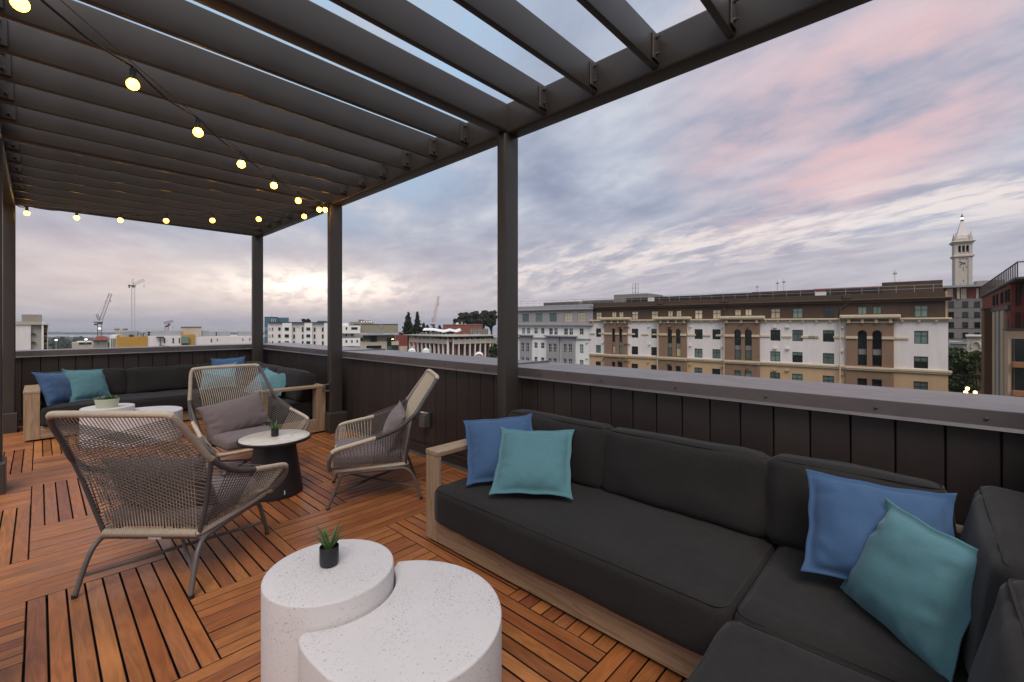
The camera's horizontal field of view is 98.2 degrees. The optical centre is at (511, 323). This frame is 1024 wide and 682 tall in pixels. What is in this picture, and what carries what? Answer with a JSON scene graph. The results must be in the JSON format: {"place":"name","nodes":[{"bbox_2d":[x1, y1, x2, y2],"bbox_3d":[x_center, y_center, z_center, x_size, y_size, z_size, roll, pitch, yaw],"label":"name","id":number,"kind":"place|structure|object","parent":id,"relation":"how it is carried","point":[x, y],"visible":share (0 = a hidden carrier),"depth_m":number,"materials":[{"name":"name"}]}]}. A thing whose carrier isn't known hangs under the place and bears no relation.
{"place":"outdoors","nodes":[
{"label":"outdoors","id":0,"kind":"place"},
{"bbox_2d":[16,314,49,349],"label":"concrete tower","id":1,"kind":"structure","parent":0,"point":[31,332],"depth_m":130.58,"materials":[{"name":"concrete"}]},
{"bbox_2d":[0,430,199,681],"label":"subfloor","id":2,"kind":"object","parent":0,"point":[48,653],"depth_m":2.34,"materials":[{"name":"black"}]},
{"bbox_2d":[0,418,686,681],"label":"deck","id":3,"kind":"structure","parent":2,"relation":"on","point":[218,617],"depth_m":2.58,"materials":[{"name":"brown wood"}]},
{"bbox_2d":[79,403,134,447],"bbox_3d":[-5.138,1.278,5.640,0.524,0.456,0.524,0,0,-3],"label":"coffee table","id":4,"kind":"object","parent":3,"relation":"on","point":[126,407],"visible":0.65,"depth_m":5.44,"materials":[{"name":"white concrete"}]},
{"bbox_2d":[94,395,119,407],"bbox_3d":[-5.101,0.964,5.573,0.286,0.170,0.161,0,0,-25],"label":"succulent bowl","id":5,"kind":"object","parent":4,"relation":"on","point":[111,401],"visible":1,"depth_m":5.53,"materials":[{"name":"ceramic"}]},
{"bbox_2d":[111,406,182,446],"bbox_3d":[-4.719,1.321,5.816,0.655,0.371,0.749,0,0,-22],"label":"coffee table","id":6,"kind":"object","parent":3,"relation":"on","point":[177,411],"visible":0.45,"depth_m":5.57,"materials":[{"name":"white concrete"}]},
{"bbox_2d":[45,410,288,599],"bbox_3d":[-2.086,0.979,2.738,0.997,1.061,0.928,0,0,0],"label":"rope armchair","id":7,"kind":"object","parent":3,"relation":"on","point":[231,491],"visible":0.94,"depth_m":2.52,"materials":[{"name":"fabric"}]},
{"bbox_2d":[101,457,222,506],"bbox_3d":[-2.086,0.945,2.648,0.618,0.371,0.179,0,24,0],"label":"lumbar pillow","id":8,"kind":"object","parent":7,"relation":"on","point":[200,489],"visible":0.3,"depth_m":2.58,"materials":[{"name":"fabric"}]},
{"bbox_2d":[23,361,325,440],"bbox_3d":[-4.721,1.081,6.210,3.118,0.857,2.880,0,0,43],"label":"corner sofa","id":9,"kind":"object","parent":3,"relation":"on","point":[138,387],"visible":0.52,"depth_m":6.38,"materials":[{"name":"fabric"}]},
{"bbox_2d":[31,372,71,406],"bbox_3d":[-6.187,0.875,6.033,0.168,0.505,0.505,-24,-2,-8],"label":"throw pillow","id":10,"kind":"object","parent":9,"relation":"on","point":[55,387],"visible":0.93,"depth_m":5.93,"materials":[{"name":"blue fabric"}]},
{"bbox_2d":[62,369,110,401],"bbox_3d":[-6.093,0.875,6.369,0.183,0.515,0.515,-29,-12,13],"label":"throw pillow","id":11,"kind":"object","parent":9,"relation":"on","point":[88,384],"visible":0.89,"depth_m":6.30,"materials":[{"name":"teal fabric"}]},
{"bbox_2d":[200,362,236,389],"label":"throw pillow","id":12,"kind":"object","parent":9,"relation":"on","point":[220,373],"visible":0.52,"depth_m":7.33,"materials":[{"name":"teal fabric"}]},
{"bbox_2d":[211,357,244,382],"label":"throw pillow","id":13,"kind":"object","parent":9,"relation":"on","point":[239,360],"visible":0.36,"depth_m":7.69,"materials":[{"name":"blue fabric"}]},
{"bbox_2d":[245,368,277,393],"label":"throw pillow","id":14,"kind":"object","parent":9,"relation":"on","point":[269,374],"visible":0.35,"depth_m":6.63,"materials":[{"name":"teal fabric"}]},
{"bbox_2d":[264,368,294,396],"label":"throw pillow","id":15,"kind":"object","parent":9,"relation":"on","point":[277,381],"visible":0.52,"depth_m":6.39,"materials":[{"name":"teal fabric"}]},
{"bbox_2d":[187,364,309,476],"bbox_3d":[-2.769,0.979,4.556,0.928,1.061,0.997,0,0,39],"label":"rope armchair","id":16,"kind":"object","parent":3,"relation":"on","point":[226,441],"visible":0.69,"depth_m":4.62,"materials":[{"name":"fabric"}]},
{"bbox_2d":[196,391,271,441],"bbox_3d":[-2.857,0.945,4.588,0.169,0.371,0.618,-30,-9,35],"label":"lumbar pillow","id":17,"kind":"object","parent":16,"relation":"on","point":[244,412],"visible":0.94,"depth_m":4.52,"materials":[{"name":"fabric"}]},
{"bbox_2d":[236,429,311,501],"bbox_3d":[-2.123,1.260,3.973,0.596,0.500,0.596,0,0,43],"label":"pedestal table","id":18,"kind":"object","parent":3,"relation":"on","point":[267,447],"visible":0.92,"depth_m":3.84,"materials":[{"name":"black"}]},
{"bbox_2d":[268,420,281,436],"bbox_3d":[-2.134,0.935,3.983,0.109,0.147,0.116,0,0,24],"label":"potted aloe","id":19,"kind":"object","parent":18,"relation":"on","point":[274,431],"visible":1,"depth_m":3.97,"materials":[{"name":"black"}]},
{"bbox_2d":[261,539,393,681],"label":"coffee table","id":20,"kind":"object","parent":3,"relation":"on","point":[302,591],"visible":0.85,"depth_m":1.74,"materials":[{"name":"white concrete"}]},
{"bbox_2d":[314,521,345,567],"bbox_3d":[-0.795,0.956,1.937,0.130,0.188,0.121,0,0,-11],"label":"potted aloe","id":21,"kind":"object","parent":20,"relation":"on","point":[328,554],"visible":1,"depth_m":1.91,"materials":[{"name":"black"}]},
{"bbox_2d":[326,369,438,510],"bbox_3d":[-1.167,0.979,4.046,0.928,1.061,0.997,0,0,-18],"label":"rope armchair","id":22,"kind":"object","parent":3,"relation":"on","point":[345,455],"visible":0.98,"depth_m":3.78,"materials":[{"name":"fabric"}]},
{"bbox_2d":[382,400,406,455],"bbox_3d":[-1.082,0.945,4.073,0.165,0.371,0.618,25,-5,-16],"label":"lumbar pillow","id":23,"kind":"object","parent":22,"relation":"on","point":[397,415],"visible":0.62,"depth_m":3.87,"materials":[{"name":"fabric"}]},
{"bbox_2d":[298,560,501,681],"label":"coffee table","id":24,"kind":"object","parent":3,"relation":"on","point":[431,621],"visible":0.98,"depth_m":1.61,"materials":[{"name":"white concrete"}]},
{"bbox_2d":[0,0,871,494],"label":"pergola","id":25,"kind":"object","parent":3,"relation":"on","point":[84,128],"visible":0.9,"depth_m":3.58,"materials":[{"name":"metal"}]},
{"bbox_2d":[9,0,330,211],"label":"string light","id":26,"kind":"object","parent":25,"relation":"hanging from","point":[132,83],"visible":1,"depth_m":2.75,"materials":[{"name":"grey"}]},
{"bbox_2d":[15,203,329,222],"bbox_3d":[-4.748,-1.549,6.200,4.434,0.274,0.063,0,0,0],"label":"string light","id":27,"kind":"object","parent":25,"relation":"hanging from","point":[120,218],"visible":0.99,"depth_m":6.19,"materials":[{"name":"grey"}]},
{"bbox_2d":[426,409,1023,681],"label":"corner sofa","id":28,"kind":"object","parent":3,"relation":"on","point":[684,557],"visible":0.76,"depth_m":2.07,"materials":[{"name":"fabric"}]},
{"bbox_2d":[463,413,532,485],"bbox_3d":[-0.076,0.866,3.107,0.515,0.189,0.515,-4,44,-6],"label":"throw pillow","id":29,"kind":"object","parent":28,"relation":"on","point":[483,438],"visible":0.69,"depth_m":3.06,"materials":[{"name":"blue fabric"}]},
{"bbox_2d":[489,426,574,499],"bbox_3d":[0.141,0.882,2.870,0.515,0.167,0.515,-2,38,11],"label":"throw pillow","id":30,"kind":"object","parent":28,"relation":"on","point":[534,462],"visible":1,"depth_m":2.78,"materials":[{"name":"teal fabric"}]},
{"bbox_2d":[800,469,956,580],"bbox_3d":[1.464,0.842,1.781,0.494,0.443,0.159,2,-35,35],"label":"throw pillow","id":31,"kind":"object","parent":28,"relation":"on","point":[846,516],"visible":0.63,"depth_m":1.79,"materials":[{"name":"blue fabric"}]},
{"bbox_2d":[840,497,977,681],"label":"throw pillow","id":32,"kind":"object","parent":28,"relation":"on","point":[909,583],"visible":0.89,"depth_m":1.47,"materials":[{"name":"teal fabric"}]},
{"bbox_2d":[93,336,109,347],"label":"tiled house","id":33,"kind":"structure","parent":0,"point":[100,341],"depth_m":165.27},
{"bbox_2d":[48,332,398,333],"bbox_3d":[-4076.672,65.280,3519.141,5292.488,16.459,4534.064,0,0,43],"label":"hills","id":34,"kind":"structure","parent":0,"point":[102,332],"depth_m":3500.00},
{"bbox_2d":[48,328,496,336],"bbox_3d":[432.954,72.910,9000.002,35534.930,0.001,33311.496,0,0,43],"label":"water","id":35,"kind":"structure","parent":0,"point":[148,329],"depth_m":4924.22,"materials":[{"name":"grey liquid"}]},
{"bbox_2d":[69,327,496,343],"bbox_3d":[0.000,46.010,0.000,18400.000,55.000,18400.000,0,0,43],"label":"ground","id":36,"kind":"structure","parent":0,"point":[263,337],"depth_m":2238.01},
{"bbox_2d":[48,336,109,348],"bbox_3d":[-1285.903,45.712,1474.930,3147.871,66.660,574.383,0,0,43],"label":"tree canopy","id":37,"kind":"object","parent":36,"relation":"on","point":[62,346],"visible":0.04,"depth_m":368.61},
{"bbox_2d":[72,341,93,347],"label":"flat roof block","id":38,"kind":"structure","parent":36,"relation":"on","point":[83,344],"depth_m":240.16,"materials":[{"name":"white concrete"}]},
{"bbox_2d":[93,293,111,336],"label":"tower crane","id":39,"kind":"object","parent":36,"relation":"on","point":[97,323],"visible":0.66,"depth_m":419.76,"materials":[{"name":"grey"}]},
{"bbox_2d":[114,328,127,335],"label":"building","id":40,"kind":"structure","parent":36,"relation":"on","point":[118,332],"depth_m":210.37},
{"bbox_2d":[128,278,144,330],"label":"tower crane","id":41,"kind":"object","parent":36,"relation":"on","point":[133,285],"visible":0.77,"depth_m":479.60,"materials":[{"name":"grey"}]},
{"bbox_2d":[110,327,251,346],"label":"apartment block","id":42,"kind":"structure","parent":36,"relation":"on","point":[190,336],"depth_m":135.12,"materials":[{"name":"grey"}]},
{"bbox_2d":[264,317,326,343],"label":"apartment block","id":43,"kind":"structure","parent":36,"relation":"on","point":[270,319],"depth_m":183.54,"materials":[{"name":"grey"}]},
{"bbox_2d":[268,322,326,344],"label":"apartment block","id":44,"kind":"structure","parent":36,"relation":"on","point":[302,332],"depth_m":150.91,"materials":[{"name":"grey"}]},
{"bbox_2d":[342,323,359,346],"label":"apartment block","id":45,"kind":"structure","parent":36,"relation":"on","point":[348,338],"depth_m":130.80,"materials":[{"name":"grey"}]},
{"bbox_2d":[349,320,372,325],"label":"hotel","id":46,"kind":"structure","parent":36,"relation":"on","point":[360,322],"depth_m":619.53,"materials":[{"name":"white"}]},
{"bbox_2d":[354,324,397,347],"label":"concrete hall","id":47,"kind":"structure","parent":36,"relation":"on","point":[386,328],"depth_m":189.82,"materials":[{"name":"concrete"}]},
{"bbox_2d":[359,330,398,350],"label":"modern block","id":48,"kind":"structure","parent":36,"relation":"on","point":[379,339],"depth_m":108.37,"materials":[{"name":"grey"}]},
{"bbox_2d":[399,312,412,350],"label":"conifer tree","id":49,"kind":"object","parent":36,"relation":"on","point":[408,326],"visible":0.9,"depth_m":134.43,"materials":[{"name":"green plant"}]},
{"bbox_2d":[396,333,425,350],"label":"brick hall","id":50,"kind":"structure","parent":36,"relation":"on","point":[401,339],"depth_m":149.28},
{"bbox_2d":[412,311,422,333],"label":"conifer tree","id":51,"kind":"object","parent":36,"relation":"on","point":[417,328],"visible":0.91,"depth_m":131.46,"materials":[{"name":"green plant"}]},
{"bbox_2d":[404,333,496,356],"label":"colonnade hall","id":52,"kind":"structure","parent":36,"relation":"on","point":[468,344],"depth_m":115.15,"materials":[{"name":"white concrete"}]},
{"bbox_2d":[423,328,460,333],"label":"folded roof pavilion","id":53,"kind":"structure","parent":52,"relation":"on","point":[448,331],"depth_m":128.87,"materials":[{"name":"white"}]},
{"bbox_2d":[457,312,471,323],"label":"broadleaf tree","id":54,"kind":"object","parent":36,"relation":"on","point":[465,317],"visible":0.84,"depth_m":188.08,"materials":[{"name":"green plant"}]},
{"bbox_2d":[443,322,487,341],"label":"theatre block","id":55,"kind":"structure","parent":36,"relation":"on","point":[465,328],"depth_m":149.62,"materials":[{"name":"red"}]},
{"bbox_2d":[469,311,483,323],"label":"broadleaf tree","id":56,"kind":"object","parent":36,"relation":"on","point":[477,318],"visible":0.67,"depth_m":198.16,"materials":[{"name":"green plant"}]},
{"bbox_2d":[480,310,489,328],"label":"broadleaf tree","id":57,"kind":"object","parent":36,"relation":"on","point":[485,313],"visible":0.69,"depth_m":203.69,"materials":[{"name":"green plant"}]},
{"bbox_2d":[486,310,496,345],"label":"broadleaf tree","id":58,"kind":"object","parent":36,"relation":"on","point":[493,318],"visible":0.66,"depth_m":208.75,"materials":[{"name":"green plant"}]},
{"bbox_2d":[488,343,496,357],"bbox_3d":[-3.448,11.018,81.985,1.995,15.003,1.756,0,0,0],"label":"broadleaf tree","id":59,"kind":"object","parent":36,"relation":"on","point":[493,351],"visible":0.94,"depth_m":81.60,"materials":[{"name":"green plant"}]},
{"bbox_2d":[518,304,593,364],"bbox_3d":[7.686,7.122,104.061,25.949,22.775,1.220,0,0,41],"label":"apartment block","id":60,"kind":"structure","parent":36,"relation":"on","point":[558,333],"depth_m":102.08,"materials":[{"name":"paint"}]},
{"bbox_2d":[550,313,556,321],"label":"window","id":61,"kind":"structure","parent":60,"relation":"in","point":[553,316],"depth_m":102.87,"materials":[{"name":"green glass"}]},
{"bbox_2d":[565,313,571,321],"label":"window","id":62,"kind":"structure","parent":60,"relation":"in","point":[568,316],"depth_m":100.17,"materials":[{"name":"beige glass"}]},
{"bbox_2d":[578,312,584,321],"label":"window","id":63,"kind":"structure","parent":60,"relation":"in","point":[581,316],"depth_m":97.95,"materials":[{"name":"beige glass"}]},
{"bbox_2d":[526,273,953,390],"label":"apartment block","id":64,"kind":"structure","parent":36,"relation":"on","point":[891,334],"depth_m":72.26,"materials":[{"name":"grey"}]},
{"bbox_2d":[668,329,671,355],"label":"window","id":65,"kind":"structure","parent":64,"relation":"in","point":[669,331],"depth_m":84.95,"materials":[{"name":"grey"}]},
{"bbox_2d":[676,329,680,356],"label":"window","id":66,"kind":"structure","parent":64,"relation":"in","point":[678,338],"depth_m":83.84,"materials":[{"name":"grey"}]},
{"bbox_2d":[695,349,701,357],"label":"window","id":67,"kind":"structure","parent":64,"relation":"in","point":[698,352],"depth_m":81.54,"materials":[{"name":"teal"}]},
{"bbox_2d":[695,310,701,318],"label":"window","id":68,"kind":"structure","parent":64,"relation":"in","point":[698,313],"depth_m":81.84,"materials":[{"name":"grey"}]},
{"bbox_2d":[695,329,702,338],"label":"window","id":69,"kind":"structure","parent":64,"relation":"in","point":[699,332],"depth_m":81.48,"materials":[{"name":"grey"}]},
{"bbox_2d":[713,329,720,339],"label":"window","id":70,"kind":"structure","parent":64,"relation":"in","point":[715,331],"depth_m":79.49,"materials":[{"name":"grey"}]},
{"bbox_2d":[713,349,720,358],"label":"window","id":71,"kind":"structure","parent":64,"relation":"in","point":[716,352],"depth_m":79.44,"materials":[{"name":"teal"}]},
{"bbox_2d":[713,310,720,318],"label":"window","id":72,"kind":"structure","parent":64,"relation":"in","point":[716,313],"depth_m":79.79,"materials":[{"name":"grey"}]},
{"bbox_2d":[735,329,740,359],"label":"window","id":73,"kind":"structure","parent":64,"relation":"in","point":[737,333],"depth_m":77.03,"materials":[{"name":"grey"}]},
{"bbox_2d":[745,329,751,359],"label":"window","id":74,"kind":"structure","parent":64,"relation":"in","point":[748,339],"depth_m":76.00,"materials":[{"name":"grey"}]},
{"bbox_2d":[770,351,779,361],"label":"window","id":75,"kind":"structure","parent":64,"relation":"in","point":[774,355],"depth_m":73.47,"materials":[{"name":"teal"}]},
{"bbox_2d":[770,372,779,378],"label":"window","id":76,"kind":"structure","parent":64,"relation":"in","point":[774,375],"depth_m":73.56,"materials":[{"name":"teal"}]},
{"bbox_2d":[771,330,779,340],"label":"window","id":77,"kind":"structure","parent":64,"relation":"in","point":[775,334],"depth_m":73.47,"materials":[{"name":"grey"}]},
{"bbox_2d":[771,308,779,317],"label":"window","id":78,"kind":"structure","parent":64,"relation":"in","point":[775,313],"depth_m":73.68,"materials":[{"name":"grey"}]},
{"bbox_2d":[792,330,802,340],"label":"window","id":79,"kind":"structure","parent":64,"relation":"in","point":[796,334],"depth_m":71.45,"materials":[{"name":"teal"}]},
{"bbox_2d":[792,352,802,362],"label":"window","id":80,"kind":"structure","parent":64,"relation":"in","point":[796,356],"depth_m":71.45,"materials":[{"name":"grey"}]},
{"bbox_2d":[792,374,802,380],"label":"window","id":81,"kind":"structure","parent":64,"relation":"in","point":[794,376],"depth_m":71.45,"materials":[{"name":"teal"}]},
{"bbox_2d":[793,308,802,317],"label":"window","id":82,"kind":"structure","parent":64,"relation":"in","point":[797,312],"depth_m":71.62,"materials":[{"name":"teal"}]},
{"bbox_2d":[823,330,833,341],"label":"window","id":83,"kind":"structure","parent":64,"relation":"in","point":[828,335],"depth_m":68.78,"materials":[{"name":"grey"}]},
{"bbox_2d":[823,353,833,363],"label":"window","id":84,"kind":"structure","parent":64,"relation":"in","point":[828,358],"depth_m":68.78,"materials":[{"name":"teal"}]},
{"bbox_2d":[823,375,833,382],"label":"window","id":85,"kind":"structure","parent":64,"relation":"in","point":[829,379],"depth_m":68.78,"materials":[{"name":"teal"}]},
{"bbox_2d":[823,307,833,317],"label":"window","id":86,"kind":"structure","parent":64,"relation":"in","point":[828,312],"depth_m":69.02,"materials":[{"name":"grey"}]},
{"bbox_2d":[857,378,866,384],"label":"window","id":87,"kind":"structure","parent":64,"relation":"in","point":[860,381],"depth_m":66.00,"materials":[{"name":"grey"}]},
{"bbox_2d":[858,330,866,365],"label":"window","id":88,"kind":"structure","parent":64,"relation":"in","point":[862,335],"depth_m":65.98,"materials":[{"name":"grey"}]},
{"bbox_2d":[858,307,866,313],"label":"window","id":89,"kind":"structure","parent":64,"relation":"in","point":[861,310],"depth_m":66.26,"materials":[{"name":"teal"}]},
{"bbox_2d":[872,379,881,386],"bbox_3d":[53.349,8.913,64.823,1.136,1.701,0.090,0,0,41],"label":"window","id":90,"kind":"structure","parent":64,"relation":"in","point":[875,382],"depth_m":64.81,"materials":[{"name":"grey"}]},
{"bbox_2d":[872,330,881,365],"bbox_3d":[53.383,3.544,64.837,1.075,5.244,0.125,0,0,41],"label":"window","id":91,"kind":"structure","parent":64,"relation":"in","point":[876,335],"depth_m":64.85,"materials":[{"name":"grey"}]},
{"bbox_2d":[873,306,881,313],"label":"window","id":92,"kind":"structure","parent":64,"relation":"in","point":[876,309],"depth_m":65.17,"materials":[{"name":"teal"}]},
{"bbox_2d":[914,331,927,343],"bbox_3d":[57.109,1.868,61.895,1.450,1.816,0.090,0,0,41],"label":"window","id":93,"kind":"structure","parent":64,"relation":"in","point":[920,337],"depth_m":61.90,"materials":[{"name":"teal"}]},
{"bbox_2d":[914,356,927,368],"bbox_3d":[57.076,5.366,61.924,1.467,1.661,0.090,0,0,41],"label":"window","id":94,"kind":"structure","parent":64,"relation":"in","point":[919,361],"depth_m":61.93,"materials":[{"name":"grey"}]},
{"bbox_2d":[914,381,927,389],"bbox_3d":[57.067,8.821,61.931,1.468,1.586,0.090,0,0,41],"label":"window","id":95,"kind":"structure","parent":64,"relation":"in","point":[917,384],"depth_m":61.90,"materials":[{"name":"grey"}]},
{"bbox_2d":[914,305,927,316],"bbox_3d":[57.277,-1.773,62.068,1.400,1.658,0.090,0,0,41],"label":"window","id":96,"kind":"structure","parent":64,"relation":"in","point":[919,310],"depth_m":62.07,"materials":[{"name":"grey"}]},
{"bbox_2d":[949,214,975,284],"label":"clock tower","id":97,"kind":"structure","parent":36,"relation":"on","point":[961,244],"depth_m":231.08,"materials":[{"name":"stone"}]},
{"bbox_2d":[948,347,980,392],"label":"broadleaf tree","id":98,"kind":"object","parent":36,"relation":"on","point":[959,377],"visible":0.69,"depth_m":77.17,"materials":[{"name":"green plant"}]},
{"bbox_2d":[949,335,980,351],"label":"stone hall","id":99,"kind":"structure","parent":36,"relation":"on","point":[972,343],"depth_m":91.54,"materials":[{"name":"stone"}]},
{"bbox_2d":[943,284,992,391],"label":"apartment block","id":100,"kind":"structure","parent":36,"relation":"on","point":[964,307],"depth_m":118.77,"materials":[{"name":"grey"}]},
{"bbox_2d":[966,350,980,393],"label":"broadleaf tree","id":101,"kind":"object","parent":36,"relation":"on","point":[975,366],"visible":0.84,"depth_m":73.90,"materials":[{"name":"green plant"}]},
{"bbox_2d":[973,280,1002,286],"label":"apartment block","id":102,"kind":"structure","parent":36,"relation":"on","point":[980,282],"depth_m":165.84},
{"bbox_2d":[978,261,1023,395],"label":"apartment block","id":103,"kind":"structure","parent":36,"relation":"on","point":[995,315],"depth_m":39.05,"materials":[{"name":"grey"}]},
{"bbox_2d":[1002,328,1023,396],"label":"apartment wing","id":104,"kind":"structure","parent":36,"relation":"on","point":[1013,362],"depth_m":31.78,"materials":[{"name":"paint"}]},
{"bbox_2d":[1010,283,1023,328],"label":"apartment wing","id":105,"kind":"structure","parent":104,"relation":"on","point":[1016,305],"depth_m":32.31,"materials":[{"name":"brick"}]},
{"bbox_2d":[1015,339,1023,361],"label":"window","id":106,"kind":"structure","parent":104,"relation":"in","point":[1019,343],"depth_m":31.58,"materials":[{"name":"black glass"}]},
{"bbox_2d":[1015,368,1023,390],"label":"window","id":107,"kind":"structure","parent":104,"relation":"in","point":[1019,372],"depth_m":31.58,"materials":[{"name":"black glass"}]},
{"bbox_2d":[16,0,1023,327],"label":"sky","id":108,"kind":"structure","parent":0,"point":[851,147],"materials":[{"name":"grey"}]},
{"bbox_3d":[-6.908,10.660,-0.570,11.400,17.700,17.720,0,0,43],"label":"terrace building","id":109,"kind":"object","parent":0,"visible":0},
{"bbox_2d":[16,343,251,426],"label":"parapet wall","id":110,"kind":"structure","parent":109,"relation":"on","point":[28,362],"depth_m":7.27,"materials":[{"name":"grey"}]},
{"bbox_2d":[263,342,1023,525],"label":"parapet wall","id":111,"kind":"structure","parent":109,"relation":"on","point":[965,447],"depth_m":2.92,"materials":[{"name":"grey"}]},
{"bbox_2d":[419,411,430,427],"bbox_3d":[-1.000,1.095,5.074,0.150,0.185,0.085,0,0,43],"label":"outlet cover","id":112,"kind":"object","parent":111,"relation":"attached to","point":[425,419],"visible":1,"depth_m":5.05,"materials":[{"name":"black"}]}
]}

